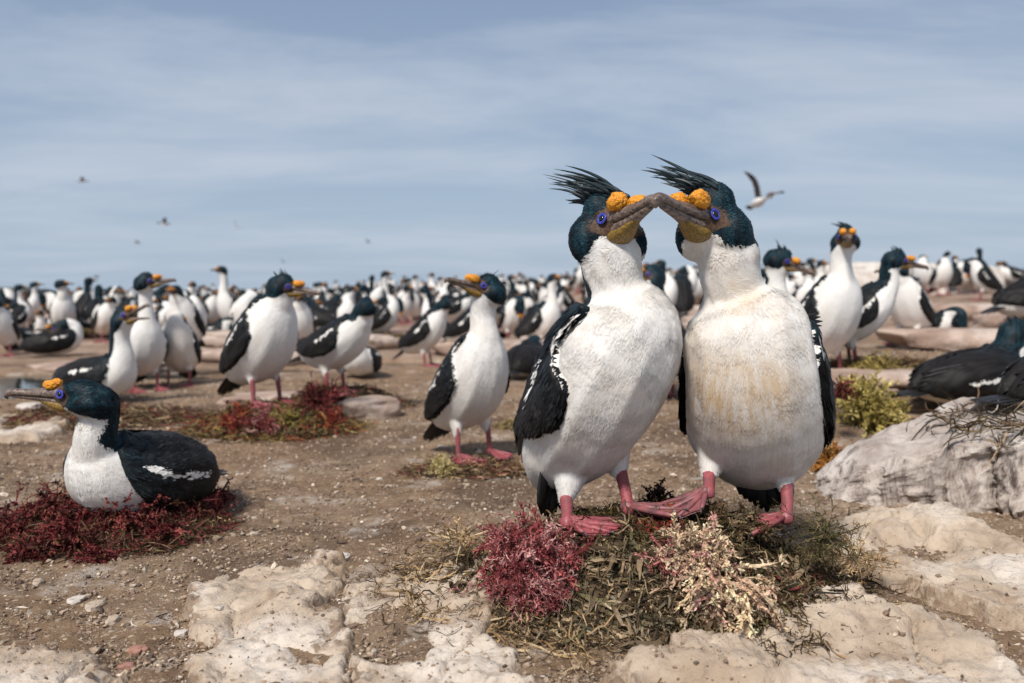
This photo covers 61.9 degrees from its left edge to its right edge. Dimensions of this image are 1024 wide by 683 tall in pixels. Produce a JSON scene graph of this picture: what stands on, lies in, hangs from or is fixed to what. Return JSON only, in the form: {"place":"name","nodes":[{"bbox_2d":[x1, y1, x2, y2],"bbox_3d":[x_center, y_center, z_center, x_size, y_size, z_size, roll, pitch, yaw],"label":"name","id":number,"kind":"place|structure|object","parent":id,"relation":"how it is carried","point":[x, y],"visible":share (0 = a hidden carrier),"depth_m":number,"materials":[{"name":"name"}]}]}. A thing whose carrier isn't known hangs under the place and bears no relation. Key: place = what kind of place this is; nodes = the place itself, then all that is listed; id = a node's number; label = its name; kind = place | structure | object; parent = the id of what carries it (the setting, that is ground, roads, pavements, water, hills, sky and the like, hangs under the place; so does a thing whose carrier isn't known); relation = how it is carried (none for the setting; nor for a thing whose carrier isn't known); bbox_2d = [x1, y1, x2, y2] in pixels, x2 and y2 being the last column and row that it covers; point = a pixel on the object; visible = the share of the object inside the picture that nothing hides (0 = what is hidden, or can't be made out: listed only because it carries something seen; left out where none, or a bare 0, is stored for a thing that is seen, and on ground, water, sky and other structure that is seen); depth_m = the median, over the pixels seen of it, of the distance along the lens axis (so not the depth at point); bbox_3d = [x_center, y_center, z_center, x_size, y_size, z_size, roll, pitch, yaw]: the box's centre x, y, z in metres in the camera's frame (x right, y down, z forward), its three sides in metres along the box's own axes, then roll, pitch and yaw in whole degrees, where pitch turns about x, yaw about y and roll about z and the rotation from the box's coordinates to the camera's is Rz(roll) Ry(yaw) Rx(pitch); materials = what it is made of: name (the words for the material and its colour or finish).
{"place":"outdoors","nodes":[
{"label":"outdoors","id":0,"kind":"place"},
{"bbox_2d":[0,282,436,293],"bbox_3d":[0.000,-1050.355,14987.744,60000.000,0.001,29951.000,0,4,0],"label":"sea","id":1,"kind":"structure","parent":0,"point":[126,286],"depth_m":1767.56,"materials":[{"name":"blue liquid"}]},
{"bbox_2d":[0,288,1023,682],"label":"ground","id":2,"kind":"structure","parent":0,"point":[20,362],"depth_m":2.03,"materials":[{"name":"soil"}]},
{"bbox_2d":[0,299,20,356],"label":"cormorant","id":3,"kind":"object","parent":2,"relation":"on","point":[10,334],"visible":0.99,"depth_m":6.21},
{"bbox_2d":[6,300,30,326],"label":"cormorant","id":4,"kind":"object","parent":2,"relation":"on","point":[20,311],"visible":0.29,"depth_m":7.82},
{"bbox_2d":[6,326,35,350],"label":"cormorant","id":5,"kind":"object","parent":2,"relation":"on","point":[26,332],"visible":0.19,"depth_m":6.64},
{"bbox_2d":[12,284,29,301],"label":"cormorant","id":6,"kind":"object","parent":2,"relation":"on","point":[18,288],"visible":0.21,"depth_m":9.14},
{"bbox_2d":[0,375,53,398],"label":"pool","id":7,"kind":"structure","parent":2,"relation":"on","point":[25,382],"depth_m":4.66,"materials":[{"name":"grey liquid"}]},
{"bbox_2d":[16,402,43,410],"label":"boulder","id":8,"kind":"object","parent":2,"relation":"on","point":[32,405],"visible":0.68,"depth_m":3.52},
{"bbox_2d":[24,282,44,326],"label":"cormorant","id":9,"kind":"object","parent":2,"relation":"on","point":[31,300],"visible":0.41,"depth_m":9.99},
{"bbox_2d":[0,411,69,443],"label":"rock slab","id":10,"kind":"object","parent":2,"relation":"on","point":[38,431],"visible":0.68,"depth_m":2.89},
{"bbox_2d":[33,310,51,333],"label":"cormorant","id":11,"kind":"object","parent":2,"relation":"on","point":[40,320],"visible":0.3,"depth_m":7.54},
{"bbox_2d":[6,319,82,354],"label":"cormorant","id":12,"kind":"object","parent":2,"relation":"on","point":[63,336],"visible":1,"depth_m":5.91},
{"bbox_2d":[39,289,82,317],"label":"cormorant","id":13,"kind":"object","parent":2,"relation":"on","point":[46,297],"visible":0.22,"depth_m":8.79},
{"bbox_2d":[49,280,78,323],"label":"cormorant","id":14,"kind":"object","parent":2,"relation":"on","point":[63,305],"visible":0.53,"depth_m":8.00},
{"bbox_2d":[0,644,128,682],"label":"rock slab","id":15,"kind":"object","parent":2,"relation":"on","point":[66,673],"visible":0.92,"depth_m":1.14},
{"bbox_2d":[75,277,96,317],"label":"cormorant","id":16,"kind":"object","parent":2,"relation":"on","point":[85,298],"visible":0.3,"depth_m":9.15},
{"bbox_2d":[84,599,105,611],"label":"pebble","id":17,"kind":"object","parent":2,"relation":"on","point":[93,605],"visible":0.96,"depth_m":1.41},
{"bbox_2d":[84,285,107,337],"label":"cormorant","id":18,"kind":"object","parent":2,"relation":"on","point":[96,300],"visible":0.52,"depth_m":8.32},
{"bbox_2d":[43,304,149,395],"bbox_3d":[-1.859,0.045,3.800,0.633,0.435,0.271,1,4,20],"label":"cormorant","id":19,"kind":"object","parent":2,"relation":"on","point":[115,368],"visible":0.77,"depth_m":3.70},
{"bbox_2d":[26,361,166,370],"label":"boulder","id":20,"kind":"object","parent":2,"relation":"on","point":[56,365],"visible":0.19,"depth_m":5.22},
{"bbox_2d":[92,297,116,341],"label":"cormorant","id":21,"kind":"object","parent":2,"relation":"on","point":[104,312],"visible":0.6,"depth_m":7.40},
{"bbox_2d":[0,400,220,432],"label":"seaweed nest","id":22,"kind":"object","parent":2,"relation":"on","point":[135,415],"visible":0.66,"depth_m":3.17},
{"bbox_2d":[0,476,250,567],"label":"seaweed nest","id":23,"kind":"object","parent":2,"relation":"on","point":[55,525],"visible":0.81,"depth_m":1.74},
{"bbox_2d":[4,378,227,513],"bbox_3d":[-0.812,0.225,1.911,0.280,0.331,0.497,1,4,18],"label":"cormorant","id":24,"kind":"object","parent":23,"relation":"on","point":[105,457],"visible":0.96,"depth_m":1.73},
{"bbox_2d":[127,644,148,654],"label":"pebble","id":25,"kind":"object","parent":2,"relation":"on","point":[136,649],"visible":1,"depth_m":1.23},
{"bbox_2d":[126,271,176,392],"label":"cormorant","id":26,"kind":"object","parent":2,"relation":"on","point":[149,342],"visible":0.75,"depth_m":4.10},
{"bbox_2d":[154,301,167,326],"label":"cormorant","id":27,"kind":"object","parent":2,"relation":"on","point":[160,311],"visible":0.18,"depth_m":6.55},
{"bbox_2d":[160,311,201,387],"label":"cormorant","id":28,"kind":"object","parent":2,"relation":"on","point":[183,357],"visible":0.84,"depth_m":4.29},
{"bbox_2d":[164,285,205,345],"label":"cormorant","id":29,"kind":"object","parent":2,"relation":"on","point":[180,301],"visible":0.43,"depth_m":5.86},
{"bbox_2d":[189,296,208,327],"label":"cormorant","id":30,"kind":"object","parent":2,"relation":"on","point":[199,306],"visible":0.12,"depth_m":6.50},
{"bbox_2d":[201,289,218,321],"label":"cormorant","id":31,"kind":"object","parent":2,"relation":"on","point":[208,302],"visible":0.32,"depth_m":8.45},
{"bbox_2d":[200,345,222,348],"bbox_3d":[-2.055,0.078,5.828,0.878,0.124,0.532,0,4,0],"label":"seaweed nest","id":32,"kind":"object","parent":2,"relation":"on","point":[212,346],"visible":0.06,"depth_m":5.86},
{"bbox_2d":[202,330,230,346],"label":"boulder","id":33,"kind":"object","parent":2,"relation":"on","point":[215,338],"visible":0.09,"depth_m":6.51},
{"bbox_2d":[206,317,232,329],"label":"cormorant","id":34,"kind":"object","parent":2,"relation":"on","point":[225,323],"visible":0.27,"depth_m":7.17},
{"bbox_2d":[210,266,236,318],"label":"cormorant","id":35,"kind":"object","parent":2,"relation":"on","point":[226,300],"visible":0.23,"depth_m":8.11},
{"bbox_2d":[147,368,313,377],"bbox_3d":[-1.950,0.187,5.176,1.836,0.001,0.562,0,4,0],"label":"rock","id":36,"kind":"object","parent":2,"relation":"on","point":[200,372],"depth_m":5.17,"materials":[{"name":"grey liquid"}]},
{"bbox_2d":[233,292,259,321],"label":"cormorant","id":37,"kind":"object","parent":2,"relation":"on","point":[242,303],"visible":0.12,"depth_m":5.84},
{"bbox_2d":[201,347,304,365],"bbox_3d":[-1.871,0.108,5.686,1.214,0.122,0.447,1,4,18],"label":"boulder","id":38,"kind":"object","parent":2,"relation":"on","point":[210,355],"visible":0.16,"depth_m":5.49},
{"bbox_2d":[215,391,300,404],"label":"boulder","id":39,"kind":"object","parent":2,"relation":"on","point":[246,396],"visible":0.2,"depth_m":3.75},
{"bbox_2d":[181,549,356,682],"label":"rock slab","id":40,"kind":"object","parent":2,"relation":"on","point":[247,592],"visible":0.95,"depth_m":1.28,"materials":[{"name":"stone"}]},
{"bbox_2d":[165,370,389,443],"bbox_3d":[-0.829,0.212,3.013,0.798,0.239,0.582,0,4,0],"label":"seaweed nest","id":41,"kind":"object","parent":2,"relation":"on","point":[314,414],"visible":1,"depth_m":2.90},
{"bbox_2d":[217,269,320,408],"bbox_3d":[-0.873,-0.018,3.008,0.451,0.481,0.251,3,5,32],"label":"cormorant","id":42,"kind":"object","parent":41,"relation":"on","point":[262,338],"visible":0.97,"depth_m":2.92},
{"bbox_2d":[293,295,315,347],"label":"cormorant","id":43,"kind":"object","parent":2,"relation":"on","point":[306,321],"visible":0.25,"depth_m":5.97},
{"bbox_2d":[304,298,334,329],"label":"cormorant","id":44,"kind":"object","parent":2,"relation":"on","point":[323,316],"visible":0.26,"depth_m":6.96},
{"bbox_2d":[340,286,358,304],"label":"cormorant","id":45,"kind":"object","parent":2,"relation":"on","point":[349,292],"visible":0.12,"depth_m":9.48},
{"bbox_2d":[277,381,425,408],"bbox_3d":[-0.728,0.231,3.650,0.722,0.135,0.530,0,4,0],"label":"seaweed nest","id":46,"kind":"object","parent":2,"relation":"on","point":[376,390],"visible":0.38,"depth_m":3.61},
{"bbox_2d":[289,294,376,395],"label":"cormorant","id":47,"kind":"object","parent":46,"relation":"on","point":[338,344],"visible":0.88,"depth_m":3.46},
{"bbox_2d":[344,346,381,375],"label":"cormorant","id":48,"kind":"object","parent":2,"relation":"on","point":[367,360],"visible":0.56,"depth_m":4.64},
{"bbox_2d":[335,395,401,418],"bbox_3d":[-0.565,0.269,3.350,0.253,0.105,0.180,-2,5,-27],"label":"boulder","id":49,"kind":"object","parent":2,"relation":"on","point":[374,406],"visible":0.72,"depth_m":3.28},
{"bbox_2d":[367,334,398,349],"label":"boulder","id":50,"kind":"object","parent":2,"relation":"on","point":[381,342],"visible":0.24,"depth_m":6.54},
{"bbox_2d":[381,271,394,294],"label":"cormorant","id":51,"kind":"object","parent":2,"relation":"on","point":[385,275],"visible":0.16,"depth_m":10.08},
{"bbox_2d":[374,332,403,337],"bbox_3d":[-1.099,-0.024,7.399,0.786,0.128,0.616,0,4,0],"label":"seaweed nest","id":52,"kind":"object","parent":2,"relation":"on","point":[398,335],"visible":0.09,"depth_m":7.36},
{"bbox_2d":[371,294,398,334],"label":"cormorant","id":53,"kind":"object","parent":52,"relation":"on","point":[385,317],"visible":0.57,"depth_m":7.43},
{"bbox_2d":[398,286,414,324],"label":"cormorant","id":54,"kind":"object","parent":2,"relation":"on","point":[406,300],"visible":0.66,"depth_m":9.47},
{"bbox_2d":[404,290,422,323],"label":"cormorant","id":55,"kind":"object","parent":2,"relation":"on","point":[415,312],"visible":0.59,"depth_m":10.19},
{"bbox_2d":[392,296,451,366],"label":"cormorant","id":56,"kind":"object","parent":2,"relation":"on","point":[424,333],"visible":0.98,"depth_m":5.22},
{"bbox_2d":[341,564,544,682],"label":"rock slab","id":57,"kind":"object","parent":2,"relation":"on","point":[492,648],"visible":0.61,"depth_m":1.20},
{"bbox_2d":[419,292,470,322],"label":"cormorant","id":58,"kind":"object","parent":2,"relation":"on","point":[460,304],"visible":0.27,"depth_m":8.03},
{"bbox_2d":[441,307,469,342],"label":"cormorant","id":59,"kind":"object","parent":2,"relation":"on","point":[457,328],"visible":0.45,"depth_m":5.87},
{"bbox_2d":[389,449,526,481],"bbox_3d":[-0.118,0.344,2.391,0.467,0.084,0.291,0,4,0],"label":"seaweed nest","id":60,"kind":"object","parent":2,"relation":"on","point":[445,466],"visible":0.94,"depth_m":2.35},
{"bbox_2d":[423,271,515,464],"bbox_3d":[-0.154,0.063,2.533,0.253,0.551,0.338,-3,5,-40],"label":"cormorant","id":61,"kind":"object","parent":60,"relation":"on","point":[469,387],"visible":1,"depth_m":2.42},
{"bbox_2d":[432,339,543,354],"bbox_3d":[0.031,0.071,5.994,1.310,0.162,0.618,1,4,19],"label":"boulder","id":62,"kind":"object","parent":2,"relation":"on","point":[444,347],"visible":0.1,"depth_m":5.91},
{"bbox_2d":[490,418,513,430],"bbox_3d":[0.023,0.299,3.085,0.207,0.058,0.138,0,4,0],"label":"seaweed nest","id":63,"kind":"object","parent":2,"relation":"on","point":[505,424],"visible":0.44,"depth_m":3.06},
{"bbox_2d":[0,347,1019,682],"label":"weed scraps","id":64,"kind":"object","parent":2,"relation":"on","point":[342,543],"visible":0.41,"depth_m":1.60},
{"bbox_2d":[504,275,519,305],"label":"cormorant","id":65,"kind":"object","parent":2,"relation":"on","point":[512,291],"visible":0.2,"depth_m":10.44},
{"bbox_2d":[498,295,526,338],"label":"cormorant","id":66,"kind":"object","parent":2,"relation":"on","point":[513,311],"visible":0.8,"depth_m":7.12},
{"bbox_2d":[23,261,1008,299],"bbox_3d":[0.314,-1.387,22.848,39.540,1.215,18.664,0,4,0],"label":"distant flock","id":67,"kind":"object","parent":2,"relation":"on","point":[575,280],"visible":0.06,"depth_m":16.28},
{"bbox_2d":[507,335,542,376],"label":"cormorant","id":68,"kind":"object","parent":2,"relation":"on","point":[522,355],"visible":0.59,"depth_m":4.58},
{"bbox_2d":[525,278,540,298],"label":"cormorant","id":69,"kind":"object","parent":2,"relation":"on","point":[534,289],"visible":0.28,"depth_m":13.27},
{"bbox_2d":[527,285,572,310],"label":"cormorant","id":70,"kind":"object","parent":2,"relation":"on","point":[561,290],"visible":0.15,"depth_m":8.22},
{"bbox_2d":[546,280,575,310],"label":"cormorant","id":71,"kind":"object","parent":2,"relation":"on","point":[569,300],"visible":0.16,"depth_m":9.70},
{"bbox_2d":[354,477,944,682],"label":"seaweed nest","id":72,"kind":"object","parent":2,"relation":"on","point":[659,580],"visible":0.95,"depth_m":1.31,"materials":[{"name":"plant"}]},
{"bbox_2d":[512,165,689,535],"bbox_3d":[0.143,0.012,1.500,0.358,0.624,0.271,3,5,35],"label":"cormorant","id":73,"kind":"object","parent":72,"relation":"on","point":[602,375],"visible":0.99,"depth_m":1.40,"materials":[{"name":"white"}]},
{"bbox_2d":[643,154,836,537],"bbox_3d":[0.377,0.001,1.517,0.417,0.642,0.312,-1,4,-15],"label":"cormorant","id":74,"kind":"object","parent":72,"relation":"on","point":[757,407],"visible":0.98,"depth_m":1.42,"materials":[{"name":"white"}]},
{"bbox_2d":[642,261,685,397],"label":"cormorant","id":75,"kind":"object","parent":2,"relation":"on","point":[654,274],"visible":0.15,"depth_m":3.76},
{"bbox_2d":[664,275,677,304],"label":"cormorant","id":76,"kind":"object","parent":2,"relation":"on","point":[670,288],"visible":0.14,"depth_m":6.44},
{"bbox_2d":[669,265,697,292],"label":"cormorant","id":77,"kind":"object","parent":2,"relation":"on","point":[689,273],"visible":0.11,"depth_m":8.64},
{"bbox_2d":[673,273,694,319],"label":"cormorant","id":78,"kind":"object","parent":2,"relation":"on","point":[684,303],"visible":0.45,"depth_m":6.94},
{"bbox_2d":[694,271,703,304],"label":"cormorant","id":79,"kind":"object","parent":2,"relation":"on","point":[698,294],"visible":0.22,"depth_m":9.05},
{"bbox_2d":[763,240,815,292],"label":"cormorant","id":80,"kind":"object","parent":2,"relation":"on","point":[779,262],"visible":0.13,"depth_m":3.26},
{"bbox_2d":[791,279,814,300],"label":"cormorant","id":81,"kind":"object","parent":2,"relation":"on","point":[800,292],"visible":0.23,"depth_m":6.27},
{"bbox_2d":[601,581,1023,682],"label":"rock slab","id":82,"kind":"object","parent":2,"relation":"on","point":[977,655],"visible":0.94,"depth_m":1.17,"materials":[{"name":"stone"}]},
{"bbox_2d":[812,260,828,282],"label":"cormorant","id":83,"kind":"object","parent":2,"relation":"on","point":[820,268],"visible":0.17,"depth_m":7.79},
{"bbox_2d":[808,364,911,471],"bbox_3d":[1.051,0.214,2.619,0.306,0.256,0.772,2,5,32],"label":"seaweed clump","id":84,"kind":"object","parent":2,"relation":"on","point":[859,399],"visible":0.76,"depth_m":2.76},
{"bbox_2d":[805,262,935,286],"bbox_3d":[5.475,-0.762,12.364,3.025,0.784,1.625,0,4,0],"label":"boulder","id":85,"kind":"object","parent":2,"relation":"on","point":[864,273],"visible":0.1,"depth_m":11.80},
{"bbox_2d":[831,368,913,389],"bbox_3d":[1.431,0.147,3.279,1.134,0.081,0.378,0,4,0],"label":"boulder","id":86,"kind":"object","parent":2,"relation":"on","point":[901,375],"visible":0.13,"depth_m":3.15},
{"bbox_2d":[800,221,862,367],"bbox_3d":[1.225,-0.161,3.337,0.261,0.604,0.435,-2,4,-26],"label":"cormorant","id":87,"kind":"object","parent":86,"relation":"on","point":[833,298],"visible":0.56,"depth_m":3.22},
{"bbox_2d":[828,350,928,369],"bbox_3d":[1.513,0.101,3.438,0.781,0.167,0.638,0,4,0],"label":"seaweed nest","id":88,"kind":"object","parent":2,"relation":"on","point":[870,362],"visible":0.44,"depth_m":3.36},
{"bbox_2d":[844,246,928,359],"bbox_3d":[1.419,-0.144,3.495,0.543,0.499,0.228,1,4,10],"label":"cormorant","id":89,"kind":"object","parent":88,"relation":"on","point":[879,295],"visible":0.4,"depth_m":3.42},
{"bbox_2d":[874,269,935,345],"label":"cormorant","id":90,"kind":"object","parent":2,"relation":"on","point":[913,308],"visible":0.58,"depth_m":4.66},
{"bbox_2d":[814,397,1023,518],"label":"boulder","id":91,"kind":"object","parent":2,"relation":"on","point":[891,465],"visible":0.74,"depth_m":1.99,"materials":[{"name":"stone"}]},
{"bbox_2d":[906,385,1023,468],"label":"seaweed nest","id":92,"kind":"object","parent":91,"relation":"on","point":[968,426],"visible":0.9,"depth_m":2.03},
{"bbox_2d":[970,356,1023,406],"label":"cormorant","id":93,"kind":"object","parent":92,"relation":"on","point":[1012,379],"visible":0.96,"depth_m":2.14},
{"bbox_2d":[815,501,1023,631],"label":"rock slab","id":94,"kind":"object","parent":2,"relation":"on","point":[945,526],"visible":0.83,"depth_m":1.51,"materials":[{"name":"stone"}]},
{"bbox_2d":[911,257,933,295],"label":"cormorant","id":95,"kind":"object","parent":2,"relation":"on","point":[923,275],"visible":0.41,"depth_m":9.86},
{"bbox_2d":[875,328,997,351],"bbox_3d":[2.393,0.004,4.612,0.816,0.156,0.464,1,4,18],"label":"boulder","id":96,"kind":"object","parent":2,"relation":"on","point":[943,339],"visible":0.58,"depth_m":4.46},
{"bbox_2d":[928,258,952,294],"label":"cormorant","id":97,"kind":"object","parent":2,"relation":"on","point":[941,276],"visible":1,"depth_m":9.22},
{"bbox_2d":[891,303,998,323],"bbox_3d":[3.107,-0.184,5.937,0.864,0.168,0.566,0,4,0],"label":"boulder","id":98,"kind":"object","parent":2,"relation":"on","point":[971,309],"visible":0.21,"depth_m":5.71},
{"bbox_2d":[931,306,967,327],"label":"cormorant","id":99,"kind":"object","parent":2,"relation":"on","point":[953,317],"visible":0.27,"depth_m":4.79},
{"bbox_2d":[945,256,962,293],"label":"cormorant","id":100,"kind":"object","parent":2,"relation":"on","point":[955,282],"visible":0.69,"depth_m":10.01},
{"bbox_2d":[890,315,1023,402],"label":"cormorant","id":101,"kind":"object","parent":2,"relation":"on","point":[956,374],"visible":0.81,"depth_m":2.90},
{"bbox_2d":[909,264,1006,295],"bbox_3d":[5.817,-0.764,11.478,1.560,0.572,1.284,-1,4,-20],"label":"boulder","id":102,"kind":"object","parent":2,"relation":"on","point":[965,287],"visible":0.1,"depth_m":11.01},
{"bbox_2d":[961,258,1003,300],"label":"cormorant","id":103,"kind":"object","parent":2,"relation":"on","point":[979,273],"visible":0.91,"depth_m":8.31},
{"bbox_2d":[970,313,1023,327],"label":"boulder","id":104,"kind":"object","parent":2,"relation":"on","point":[992,320],"visible":0.43,"depth_m":5.16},
{"bbox_2d":[980,278,1023,317],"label":"cormorant","id":105,"kind":"object","parent":2,"relation":"on","point":[1008,300],"visible":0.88,"depth_m":4.78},
{"bbox_3d":[6.654,-0.674,11.214,0.812,0.121,0.581,0,4,0],"label":"seaweed nest","id":106,"kind":"object","parent":2,"relation":"on","visible":0},
{"bbox_2d":[996,261,1023,283],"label":"cormorant","id":107,"kind":"object","parent":106,"relation":"on","point":[1011,274],"visible":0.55,"depth_m":11.21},
{"bbox_2d":[0,0,1023,281],"label":"sky","id":108,"kind":"structure","parent":0,"point":[431,133],"materials":[{"name":"blue"}]},
{"bbox_2d":[743,171,783,209],"bbox_3d":[3.344,-2.034,11.416,0.494,0.502,0.660,2,5,28],"label":"flying bird","id":109,"kind":"object","parent":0,"point":[758,201],"visible":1,"depth_m":11.37},
{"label":"seaweed nest","id":110,"kind":"object","parent":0,"visible":0},
{"bbox_2d":[526,274,563,339],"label":"cormorant","id":111,"kind":"object","parent":110,"relation":"on","point":[547,315],"visible":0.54,"depth_m":6.12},
{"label":"seaweed nest","id":112,"kind":"object","parent":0,"visible":0},
{"bbox_2d":[514,302,545,338],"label":"cormorant","id":113,"kind":"object","parent":112,"relation":"on","point":[521,327],"visible":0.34,"depth_m":6.49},
{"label":"boulder","id":114,"kind":"object","parent":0,"visible":0},
{"bbox_2d":[332,297,353,320],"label":"cormorant","id":115,"kind":"object","parent":114,"relation":"on","point":[346,304],"visible":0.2,"depth_m":6.79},
{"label":"boulder","id":116,"kind":"object","parent":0,"visible":0},
{"bbox_2d":[420,286,449,326],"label":"cormorant","id":117,"kind":"object","parent":116,"relation":"on","point":[425,291],"visible":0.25,"depth_m":7.02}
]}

